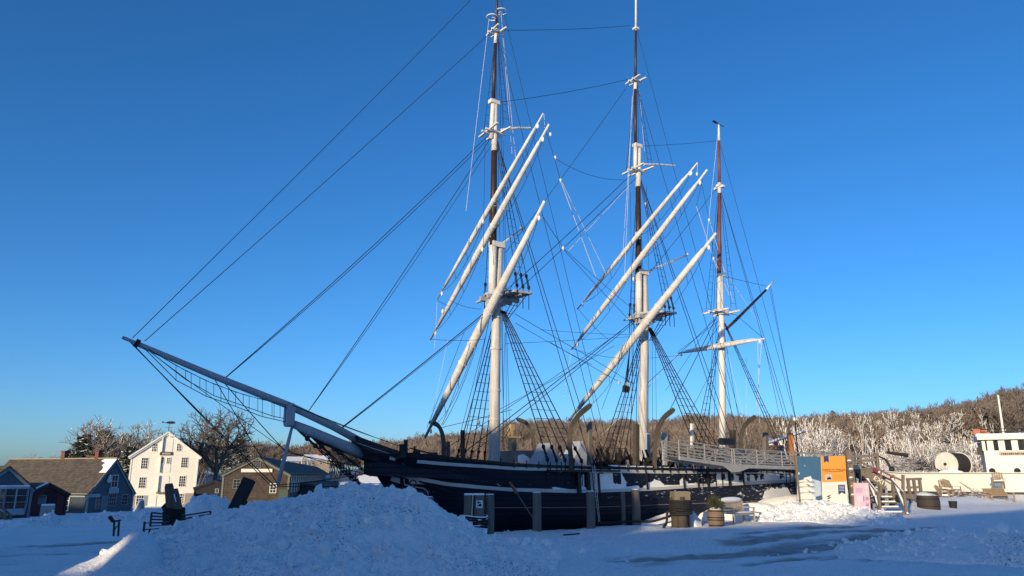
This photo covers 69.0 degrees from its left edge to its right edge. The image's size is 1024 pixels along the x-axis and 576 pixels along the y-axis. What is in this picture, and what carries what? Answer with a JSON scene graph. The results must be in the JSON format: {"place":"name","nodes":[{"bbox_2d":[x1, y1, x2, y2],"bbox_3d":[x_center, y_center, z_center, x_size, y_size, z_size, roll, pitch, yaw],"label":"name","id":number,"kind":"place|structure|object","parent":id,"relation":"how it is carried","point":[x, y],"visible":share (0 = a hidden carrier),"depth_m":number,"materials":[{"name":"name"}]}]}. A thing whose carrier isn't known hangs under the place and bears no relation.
{"place":"outdoors","nodes":[
{"label":"outdoors","id":0,"kind":"place"},
{"bbox_2d":[0,426,1023,575],"bbox_3d":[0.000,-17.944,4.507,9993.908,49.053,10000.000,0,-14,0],"label":"ground","id":1,"kind":"structure","parent":0,"point":[737,548],"depth_m":23.68,"materials":[{"name":"snow"}]},
{"bbox_2d":[0,505,11,519],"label":"step railing","id":2,"kind":"object","parent":1,"relation":"on","point":[3,516],"visible":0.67,"depth_m":51.93,"materials":[{"name":"grey wood"}]},
{"bbox_2d":[0,466,35,518],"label":"bay window shop","id":3,"kind":"structure","parent":1,"relation":"on","point":[17,489],"depth_m":55.26,"materials":[{"name":"blue"}]},
{"bbox_2d":[0,485,29,514],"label":"bay window","id":4,"kind":"structure","parent":3,"relation":"in","point":[14,498],"depth_m":54.96,"materials":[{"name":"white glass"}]},
{"bbox_2d":[38,494,46,514],"bbox_3d":[-36.349,16.907,57.555,0.648,1.896,0.220,0,-14,0],"label":"notice stand","id":5,"kind":"object","parent":1,"relation":"on","point":[42,498],"visible":0.74,"depth_m":57.63,"materials":[{"name":"grey wood"}]},
{"bbox_2d":[39,504,54,516],"bbox_3d":[-34.985,16.889,56.075,0.900,1.200,0.900,8,-16,-28],"label":"delivery crate","id":6,"kind":"object","parent":1,"relation":"on","point":[46,508],"visible":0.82,"depth_m":55.73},
{"bbox_2d":[29,482,70,515],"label":"red shed","id":7,"kind":"structure","parent":1,"relation":"on","point":[57,496],"depth_m":60.97,"materials":[{"name":"brown"}]},
{"bbox_2d":[45,491,57,512],"bbox_3d":[-37.684,17.632,60.767,0.050,2.000,1.000,-10,-17,34],"label":"door","id":8,"kind":"structure","parent":7,"relation":"in","point":[52,496],"depth_m":60.95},
{"bbox_2d":[4,450,135,512],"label":"grey shop","id":9,"kind":"structure","parent":1,"relation":"on","point":[98,483],"depth_m":71.89,"materials":[{"name":"blue"}]},
{"bbox_2d":[94,496,102,508],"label":"window","id":10,"kind":"structure","parent":9,"relation":"in","point":[98,500],"depth_m":69.83,"materials":[{"name":"grey glass"}]},
{"bbox_2d":[101,495,108,511],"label":"door","id":11,"kind":"structure","parent":9,"relation":"in","point":[104,501],"depth_m":70.48,"materials":[{"name":"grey wood"}]},
{"bbox_2d":[106,493,116,506],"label":"shop window","id":12,"kind":"structure","parent":9,"relation":"in","point":[111,501],"depth_m":71.32,"materials":[{"name":"grey glass"}]},
{"bbox_2d":[110,475,118,487],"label":"window","id":13,"kind":"structure","parent":9,"relation":"in","point":[114,483],"depth_m":71.78,"materials":[{"name":"white paint"}]},
{"bbox_2d":[0,508,162,528],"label":"snow bank","id":14,"kind":"structure","parent":1,"relation":"on","point":[101,519],"depth_m":40.44,"materials":[{"name":"snow"}]},
{"bbox_2d":[68,433,95,457],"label":"evergreen tree","id":15,"kind":"object","parent":1,"relation":"on","point":[80,451],"visible":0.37,"depth_m":105.07,"materials":[{"name":"green plant"}]},
{"bbox_2d":[54,531,162,575],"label":"snow drift","id":16,"kind":"object","parent":1,"relation":"on","point":[132,553],"visible":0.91,"depth_m":14.76,"materials":[{"name":"snow"}]},
{"bbox_2d":[61,415,165,459],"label":"bare tree","id":17,"kind":"object","parent":1,"relation":"on","point":[113,449],"visible":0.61,"depth_m":108.06,"materials":[{"name":"brown plant"}]},
{"bbox_2d":[108,515,120,535],"bbox_3d":[-12.272,7.335,22.953,0.390,0.673,1.264,7,-16,-26],"label":"iron bench","id":18,"kind":"object","parent":1,"relation":"on","point":[111,519],"visible":1,"depth_m":22.51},
{"bbox_2d":[118,446,137,477],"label":"evergreen tree","id":19,"kind":"object","parent":1,"relation":"on","point":[124,458],"visible":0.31,"depth_m":102.87,"materials":[{"name":"green plant"}]},
{"bbox_2d":[113,429,156,455],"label":"bare tree","id":20,"kind":"object","parent":1,"relation":"on","point":[150,440],"visible":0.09,"depth_m":122.53,"materials":[{"name":"brown plant"}]},
{"bbox_2d":[133,500,144,510],"bbox_3d":[-23.423,13.960,46.618,0.809,1.360,1.498,4,-15,-15],"label":"cellar hatch","id":21,"kind":"object","parent":1,"relation":"on","point":[139,505],"visible":0.39,"depth_m":46.14,"materials":[{"name":"white wood"}]},
{"bbox_2d":[143,512,168,533],"bbox_3d":[-11.734,7.851,24.615,0.400,0.888,1.310,-4,-15,14],"label":"slatted bench","id":22,"kind":"object","parent":1,"relation":"on","point":[150,527],"visible":0.76,"depth_m":24.58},
{"bbox_2d":[128,421,201,506],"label":"gabled loft house","id":23,"kind":"structure","parent":1,"relation":"on","point":[158,464],"depth_m":102.03,"materials":[{"name":"white paint"}]},
{"bbox_2d":[138,477,145,487],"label":"window","id":24,"kind":"structure","parent":23,"relation":"in","point":[142,480],"depth_m":100.64,"materials":[{"name":"white paint"}]},
{"bbox_2d":[140,458,148,468],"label":"window","id":25,"kind":"structure","parent":23,"relation":"in","point":[144,461],"depth_m":101.25,"materials":[{"name":"glass"}]},
{"bbox_2d":[147,495,156,506],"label":"open door","id":26,"kind":"structure","parent":23,"relation":"in","point":[151,498],"depth_m":100.52,"materials":[{"name":"white wood"}]},
{"bbox_2d":[156,494,164,506],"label":"loading door","id":27,"kind":"structure","parent":23,"relation":"in","point":[160,497],"depth_m":100.98,"materials":[{"name":"white wood"}]},
{"bbox_2d":[159,476,168,491],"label":"hoist door","id":28,"kind":"structure","parent":23,"relation":"in","point":[164,480],"depth_m":101.58,"materials":[{"name":"white wood"}]},
{"bbox_2d":[161,457,171,471],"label":"hoist door","id":29,"kind":"structure","parent":23,"relation":"in","point":[165,467],"depth_m":102.15,"materials":[{"name":"white wood"}]},
{"bbox_2d":[163,438,172,451],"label":"hoist door","id":30,"kind":"structure","parent":23,"relation":"in","point":[168,443],"depth_m":102.85,"materials":[{"name":"white wood"}]},
{"bbox_2d":[178,476,185,486],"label":"window","id":31,"kind":"structure","parent":23,"relation":"in","point":[182,479],"depth_m":102.50,"materials":[{"name":"white paint"}]},
{"bbox_2d":[180,457,187,467],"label":"window","id":32,"kind":"structure","parent":23,"relation":"in","point":[184,460],"depth_m":103.13,"materials":[{"name":"glass"}]},
{"bbox_2d":[161,483,185,525],"bbox_3d":[-11.967,7.778,26.401,0.890,1.670,0.621,0,-14,0],"label":"anchor","id":33,"kind":"object","parent":1,"relation":"on","point":[173,508],"visible":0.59,"depth_m":26.28,"materials":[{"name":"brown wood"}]},
{"bbox_2d":[180,511,211,522],"bbox_3d":[-10.846,8.045,25.488,0.400,0.748,1.772,-6,-15,22],"label":"slatted bench","id":34,"kind":"object","parent":1,"relation":"on","point":[182,519],"visible":0.21,"depth_m":25.55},
{"bbox_2d":[183,493,230,519],"bbox_3d":[-14.204,11.517,37.816,6.007,2.184,8.081,5,-15,-19],"label":"snow pile","id":35,"kind":"object","parent":1,"relation":"on","point":[204,502],"visible":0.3,"depth_m":36.12,"materials":[{"name":"snow"}]},
{"bbox_2d":[193,480,221,496],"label":"dark shed","id":36,"kind":"structure","parent":1,"relation":"on","point":[212,487],"depth_m":91.60,"materials":[{"name":"black paint"}]},
{"bbox_2d":[169,404,268,479],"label":"bare tree","id":37,"kind":"object","parent":1,"relation":"on","point":[212,437],"visible":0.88,"depth_m":113.88,"materials":[{"name":"brown plant"}]},
{"bbox_2d":[209,438,234,472],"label":"evergreen tree","id":38,"kind":"object","parent":1,"relation":"on","point":[228,463],"visible":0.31,"depth_m":145.85,"materials":[{"name":"green plant"}]},
{"bbox_2d":[225,436,250,469],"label":"evergreen tree","id":39,"kind":"object","parent":1,"relation":"on","point":[240,460],"visible":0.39,"depth_m":155.78,"materials":[{"name":"grey plant"}]},
{"bbox_2d":[228,477,255,508],"bbox_3d":[-8.819,6.808,24.221,0.741,1.316,0.591,0,-14,0],"label":"leaning timber","id":40,"kind":"object","parent":1,"relation":"on","point":[243,491],"visible":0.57,"depth_m":24.16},
{"bbox_2d":[221,456,337,501],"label":"ropewalk","id":41,"kind":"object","parent":1,"relation":"on","point":[264,490],"visible":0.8,"depth_m":77.80,"materials":[{"name":"brown wood"}]},
{"bbox_2d":[281,456,301,463],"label":"hill house","id":42,"kind":"structure","parent":1,"relation":"on","point":[294,459],"depth_m":204.81,"materials":[{"name":"white paint"}]},
{"bbox_2d":[300,449,330,472],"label":"hill house","id":43,"kind":"structure","parent":1,"relation":"on","point":[316,463],"depth_m":199.97,"materials":[{"name":"white paint"}]},
{"bbox_2d":[354,475,380,484],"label":"snow","id":44,"kind":"structure","parent":1,"relation":"on","point":[364,479],"depth_m":135.12,"materials":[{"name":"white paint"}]},
{"bbox_2d":[138,481,628,575],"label":"snow pile","id":45,"kind":"object","parent":1,"relation":"on","point":[351,528],"visible":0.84,"depth_m":16.09,"materials":[{"name":"snow"}]},
{"bbox_2d":[408,442,435,453],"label":"bare tree","id":46,"kind":"object","parent":1,"relation":"on","point":[415,444],"visible":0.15,"depth_m":144.91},
{"bbox_2d":[420,438,454,456],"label":"bare tree","id":47,"kind":"object","parent":1,"relation":"on","point":[436,449],"visible":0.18,"depth_m":146.08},
{"bbox_2d":[436,438,460,456],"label":"bare tree","id":48,"kind":"object","parent":1,"relation":"on","point":[455,452],"visible":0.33,"depth_m":147.25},
{"bbox_2d":[458,428,487,458],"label":"bare tree","id":49,"kind":"object","parent":1,"relation":"on","point":[481,453],"visible":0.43,"depth_m":146.46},
{"bbox_2d":[459,493,487,532],"bbox_3d":[-1.414,8.515,27.375,1.099,1.871,0.760,0,-14,0],"label":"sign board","id":50,"kind":"object","parent":1,"relation":"on","point":[474,510],"visible":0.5,"depth_m":27.29,"materials":[{"name":"white paint"}]},
{"bbox_2d":[485,494,493,533],"bbox_3d":[-0.836,8.586,27.665,0.363,1.824,0.354,0,-14,0],"label":"piling","id":51,"kind":"object","parent":1,"relation":"on","point":[489,505],"visible":0.71,"depth_m":27.61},
{"bbox_2d":[49,382,1023,484],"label":"woods","id":52,"kind":"object","parent":1,"relation":"on","point":[1012,406],"visible":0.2,"depth_m":180.56,"materials":[{"name":"plant"}]},
{"bbox_2d":[532,492,540,531],"bbox_3d":[0.970,8.883,28.947,0.360,1.854,0.354,0,-14,0],"label":"piling","id":53,"kind":"object","parent":1,"relation":"on","point":[536,521],"visible":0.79,"depth_m":28.86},
{"bbox_2d":[542,424,567,457],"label":"bare tree","id":54,"kind":"object","parent":1,"relation":"on","point":[557,437],"visible":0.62,"depth_m":139.28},
{"bbox_2d":[562,423,602,459],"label":"bare tree","id":55,"kind":"object","parent":1,"relation":"on","point":[574,437],"visible":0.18,"depth_m":153.43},
{"bbox_2d":[586,491,595,528],"bbox_3d":[3.237,9.302,30.608,0.383,1.884,0.374,0,-14,0],"label":"piling","id":56,"kind":"object","parent":1,"relation":"on","point":[590,509],"visible":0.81,"depth_m":30.52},
{"bbox_2d":[581,425,613,457],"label":"bare tree","id":57,"kind":"object","parent":1,"relation":"on","point":[595,438],"visible":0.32,"depth_m":149.04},
{"bbox_2d":[592,419,622,451],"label":"bare tree","id":58,"kind":"object","parent":1,"relation":"on","point":[604,437],"visible":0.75,"depth_m":142.51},
{"bbox_2d":[620,491,625,524],"bbox_3d":[4.866,10.979,32.239,0.216,4.259,0.208,0,-14,0],"label":"piling","id":59,"kind":"object","parent":1,"relation":"on","point":[623,510],"visible":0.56,"depth_m":32.51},
{"bbox_2d":[613,423,654,462],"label":"bare tree","id":60,"kind":"object","parent":1,"relation":"on","point":[624,443],"visible":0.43,"depth_m":135.54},
{"bbox_2d":[631,489,640,524],"bbox_3d":[5.401,9.748,32.374,0.377,1.975,0.374,0,-14,0],"label":"piling","id":61,"kind":"object","parent":1,"relation":"on","point":[636,512],"visible":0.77,"depth_m":32.31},
{"bbox_2d":[651,429,686,463],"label":"bare tree","id":62,"kind":"object","parent":1,"relation":"on","point":[659,446],"visible":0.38,"depth_m":134.13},
{"bbox_2d":[641,511,701,526],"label":"snow bank","id":63,"kind":"structure","parent":1,"relation":"on","point":[695,520],"depth_m":32.17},
{"bbox_2d":[648,420,694,468],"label":"bare tree","id":64,"kind":"object","parent":1,"relation":"on","point":[672,435],"visible":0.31,"depth_m":143.33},
{"bbox_2d":[662,491,692,527],"bbox_3d":[6.702,9.372,31.151,1.979,1.652,0.981,9,-17,-31],"label":"mooring bollard","id":65,"kind":"object","parent":1,"relation":"on","point":[680,508],"visible":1,"depth_m":31.14,"materials":[{"name":"brown wood"}]},
{"bbox_2d":[595,515,670,524],"bbox_3d":[5.018,9.660,31.080,3.502,0.362,0.095,3,-14,-12],"label":"mooring line","id":66,"kind":"object","parent":65,"relation":"attached to","point":[638,521],"visible":0.94,"depth_m":31.05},
{"bbox_2d":[669,425,708,465],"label":"bare tree","id":67,"kind":"object","parent":1,"relation":"on","point":[681,433],"visible":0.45,"depth_m":133.29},
{"bbox_2d":[692,423,719,468],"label":"bare tree","id":68,"kind":"object","parent":1,"relation":"on","point":[711,440],"visible":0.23,"depth_m":140.16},
{"bbox_2d":[704,495,726,526],"bbox_3d":[8.735,9.434,31.845,0.965,1.460,1.056,-5,-15,20],"label":"barrel planter","id":69,"kind":"object","parent":1,"relation":"on","point":[715,517],"visible":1,"depth_m":31.57,"materials":[{"name":"brown wood"}]},
{"bbox_2d":[686,415,747,455],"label":"bare tree","id":70,"kind":"object","parent":1,"relation":"on","point":[727,431],"visible":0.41,"depth_m":130.28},
{"bbox_2d":[698,502,772,520],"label":"snow bank","id":71,"kind":"structure","parent":1,"relation":"on","point":[758,506],"depth_m":35.78,"materials":[{"name":"snow"}]},
{"bbox_2d":[717,425,755,464],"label":"bare tree","id":72,"kind":"object","parent":1,"relation":"on","point":[737,443],"visible":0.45,"depth_m":126.96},
{"bbox_2d":[719,497,755,523],"bbox_3d":[10.267,10.192,34.016,1.873,1.250,0.778,12,-19,-40],"label":"park bench","id":73,"kind":"object","parent":1,"relation":"on","point":[734,512],"visible":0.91,"depth_m":34.18,"materials":[{"name":"brown wood"}]},
{"bbox_2d":[747,430,772,462],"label":"bare tree","id":74,"kind":"object","parent":1,"relation":"on","point":[760,445],"visible":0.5,"depth_m":128.41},
{"bbox_2d":[742,421,778,462],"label":"bare tree","id":75,"kind":"object","parent":1,"relation":"on","point":[763,429],"visible":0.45,"depth_m":142.22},
{"bbox_2d":[747,414,788,463],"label":"bare tree","id":76,"kind":"object","parent":1,"relation":"on","point":[781,428],"visible":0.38,"depth_m":149.69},
{"bbox_2d":[759,494,854,506],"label":"snow bank","id":77,"kind":"structure","parent":1,"relation":"on","point":[778,499],"depth_m":38.60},
{"bbox_2d":[794,455,821,502],"bbox_3d":[15.011,10.182,37.617,1.486,3.417,0.107,1,-14,-4],"label":"photo panel","id":78,"kind":"object","parent":1,"relation":"on","point":[808,475],"visible":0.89,"depth_m":37.73,"materials":[{"name":"blue paint"}]},
{"bbox_2d":[799,434,822,455],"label":"bare tree","id":79,"kind":"object","parent":1,"relation":"on","point":[807,446],"visible":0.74,"depth_m":118.14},
{"bbox_2d":[807,409,848,454],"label":"bare tree","id":80,"kind":"object","parent":1,"relation":"on","point":[822,422],"visible":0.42,"depth_m":151.64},
{"bbox_2d":[750,499,906,525],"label":"snow bank","id":81,"kind":"structure","parent":1,"relation":"on","point":[824,512],"depth_m":34.33,"materials":[{"name":"snow"}]},
{"bbox_2d":[820,427,844,454],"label":"bare tree","id":82,"kind":"object","parent":1,"relation":"on","point":[840,437],"visible":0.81,"depth_m":118.32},
{"bbox_2d":[812,418,852,452],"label":"bare tree","id":83,"kind":"object","parent":1,"relation":"on","point":[842,423],"visible":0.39,"depth_m":145.65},
{"bbox_2d":[820,450,854,505],"bbox_3d":[16.556,10.074,37.869,1.874,3.627,0.396,0,-14,0],"label":"interpretive sign","id":84,"kind":"object","parent":1,"relation":"on","point":[833,478],"visible":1,"depth_m":37.85,"materials":[{"name":"orange paint"}]},
{"bbox_2d":[832,408,881,467],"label":"bare tree","id":85,"kind":"object","parent":1,"relation":"on","point":[850,424],"visible":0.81,"depth_m":143.34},
{"bbox_2d":[841,418,879,452],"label":"bare tree","id":86,"kind":"object","parent":1,"relation":"on","point":[860,435],"visible":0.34,"depth_m":146.97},
{"bbox_2d":[844,452,884,508],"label":"boarding platform","id":87,"kind":"structure","parent":1,"relation":"on","point":[875,455],"depth_m":41.85,"materials":[{"name":"brown wood"}]},
{"bbox_2d":[661,438,860,471],"bbox_3d":[13.299,8.608,38.046,15.005,1.579,1.270,10,-17,-35],"label":"gangway","id":88,"kind":"object","parent":87,"relation":"attached to","point":[735,466],"visible":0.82,"depth_m":35.80,"materials":[{"name":"grey metal"}]},
{"bbox_2d":[856,410,895,455],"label":"bare tree","id":89,"kind":"object","parent":1,"relation":"on","point":[880,429],"visible":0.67,"depth_m":142.30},
{"bbox_2d":[855,458,908,514],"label":"boarding stairs","id":90,"kind":"structure","parent":1,"relation":"on","point":[871,479],"depth_m":41.61,"materials":[{"name":"brown wood"}]},
{"bbox_2d":[878,435,898,470],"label":"bare tree","id":91,"kind":"object","parent":1,"relation":"on","point":[891,449],"visible":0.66,"depth_m":109.36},
{"bbox_2d":[767,522,1023,567],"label":"snow bank","id":92,"kind":"structure","parent":1,"relation":"on","point":[1001,544],"depth_m":19.24,"materials":[{"name":"snow"}]},
{"bbox_2d":[771,408,1019,471],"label":"snowy wood","id":93,"kind":"object","parent":1,"relation":"on","point":[953,418],"visible":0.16,"depth_m":150.32,"materials":[{"name":"plant"}]},
{"bbox_2d":[876,423,921,451],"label":"bare tree","id":94,"kind":"object","parent":1,"relation":"on","point":[900,436],"visible":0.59,"depth_m":138.42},
{"bbox_2d":[892,425,918,456],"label":"bare tree","id":95,"kind":"object","parent":1,"relation":"on","point":[913,437],"visible":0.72,"depth_m":137.70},
{"bbox_2d":[884,448,928,470],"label":"bush","id":96,"kind":"object","parent":1,"relation":"on","point":[897,465],"visible":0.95,"depth_m":87.27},
{"bbox_2d":[906,478,922,502],"bbox_3d":[26.062,13.191,48.240,1.147,1.769,0.160,0,-14,0],"label":"rail fence","id":97,"kind":"object","parent":1,"relation":"on","point":[909,495],"visible":0.75,"depth_m":48.25,"materials":[{"name":"brown wood"}]},
{"bbox_2d":[904,451,935,470],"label":"bush","id":98,"kind":"object","parent":1,"relation":"on","point":[925,464],"visible":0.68,"depth_m":89.11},
{"bbox_2d":[875,433,977,455],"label":"reeds","id":99,"kind":"object","parent":1,"relation":"on","point":[941,450],"visible":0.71,"depth_m":105.12,"materials":[{"name":"plant"}]},
{"bbox_2d":[916,492,940,509],"bbox_3d":[25.845,13.229,46.272,1.334,1.085,1.320,0,-14,0],"label":"oak vat","id":100,"kind":"object","parent":1,"relation":"on","point":[926,500],"visible":0.97,"depth_m":45.79,"materials":[{"name":"brown wood"}]},
{"bbox_2d":[923,422,943,452],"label":"bare tree","id":101,"kind":"object","parent":1,"relation":"on","point":[940,431],"visible":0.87,"depth_m":140.51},
{"bbox_2d":[932,421,949,447],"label":"bare tree","id":102,"kind":"object","parent":1,"relation":"on","point":[947,430],"visible":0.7,"depth_m":141.25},
{"bbox_2d":[933,485,953,496],"bbox_3d":[31.948,15.260,55.098,0.950,1.357,1.066,12,-18,-39],"label":"garden chair","id":103,"kind":"object","parent":1,"relation":"on","point":[938,490],"visible":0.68,"depth_m":55.01,"materials":[{"name":"brown wood"}]},
{"bbox_2d":[941,479,961,493],"bbox_3d":[33.993,15.498,57.658,0.950,1.357,1.066,4,-15,-15],"label":"garden chair","id":104,"kind":"object","parent":1,"relation":"on","point":[947,484],"visible":0.81,"depth_m":57.70,"materials":[{"name":"brown wood"}]},
{"bbox_2d":[951,487,980,497],"bbox_3d":[34.061,15.644,56.378,2.098,1.319,2.393,5,-15,-20],"label":"brush heap","id":105,"kind":"object","parent":1,"relation":"on","point":[959,494],"visible":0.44,"depth_m":56.24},
{"bbox_2d":[963,486,991,499],"bbox_3d":[35.225,15.563,56.413,2.184,1.312,2.557,11,-18,-37],"label":"brush heap","id":106,"kind":"object","parent":1,"relation":"on","point":[979,495],"visible":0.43,"depth_m":56.09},
{"bbox_2d":[981,488,1015,502],"bbox_3d":[36.700,15.737,56.182,2.130,1.218,0.857,3,-14,-12],"label":"garden bench","id":107,"kind":"object","parent":1,"relation":"on","point":[997,492],"visible":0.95,"depth_m":56.48,"materials":[{"name":"brown wood"}]},
{"bbox_2d":[991,472,1005,488],"bbox_3d":[39.275,15.536,60.205,0.950,1.356,1.066,-8,-16,29],"label":"garden chair","id":108,"kind":"object","parent":1,"relation":"on","point":[999,479],"visible":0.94,"depth_m":60.34,"materials":[{"name":"brown wood"}]},
{"bbox_2d":[0,0,1023,471],"label":"sky","id":109,"kind":"structure","parent":0,"point":[873,150],"materials":[{"name":"blue"}]},
{"bbox_2d":[853,483,870,508],"bbox_3d":[17.622,10.594,37.525,0.868,1.508,0.075,2,-14,-7],"label":"information board","id":110,"kind":"object","parent":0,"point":[861,495],"visible":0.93,"depth_m":37.54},
{"bbox_2d":[848,495,888,510],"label":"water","id":111,"kind":"structure","parent":0,"point":[874,505],"depth_m":83.66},
{"bbox_2d":[122,0,805,531],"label":"whaling ship","id":112,"kind":"object","parent":111,"relation":"on","point":[512,478],"visible":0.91,"depth_m":35.32,"materials":[{"name":"black paint"}]},
{"bbox_2d":[768,430,804,444],"bbox_3d":[23.483,12.776,63.818,4.426,1.318,0.280,7,-16,-27],"label":"snowy boom","id":113,"kind":"object","parent":112,"relation":"attached to","point":[783,437],"visible":0.77,"depth_m":63.44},
{"bbox_2d":[786,433,794,463],"bbox_3d":[23.089,15.458,61.074,0.400,6.973,0.420,0,-14,0],"label":"channel post","id":114,"kind":"object","parent":111,"relation":"in","point":[790,446],"visible":0.36,"depth_m":61.53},
{"bbox_2d":[879,395,1023,505],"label":"fishing boat","id":115,"kind":"object","parent":111,"relation":"on","point":[1003,452],"visible":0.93,"depth_m":63.05,"materials":[{"name":"white paint"}]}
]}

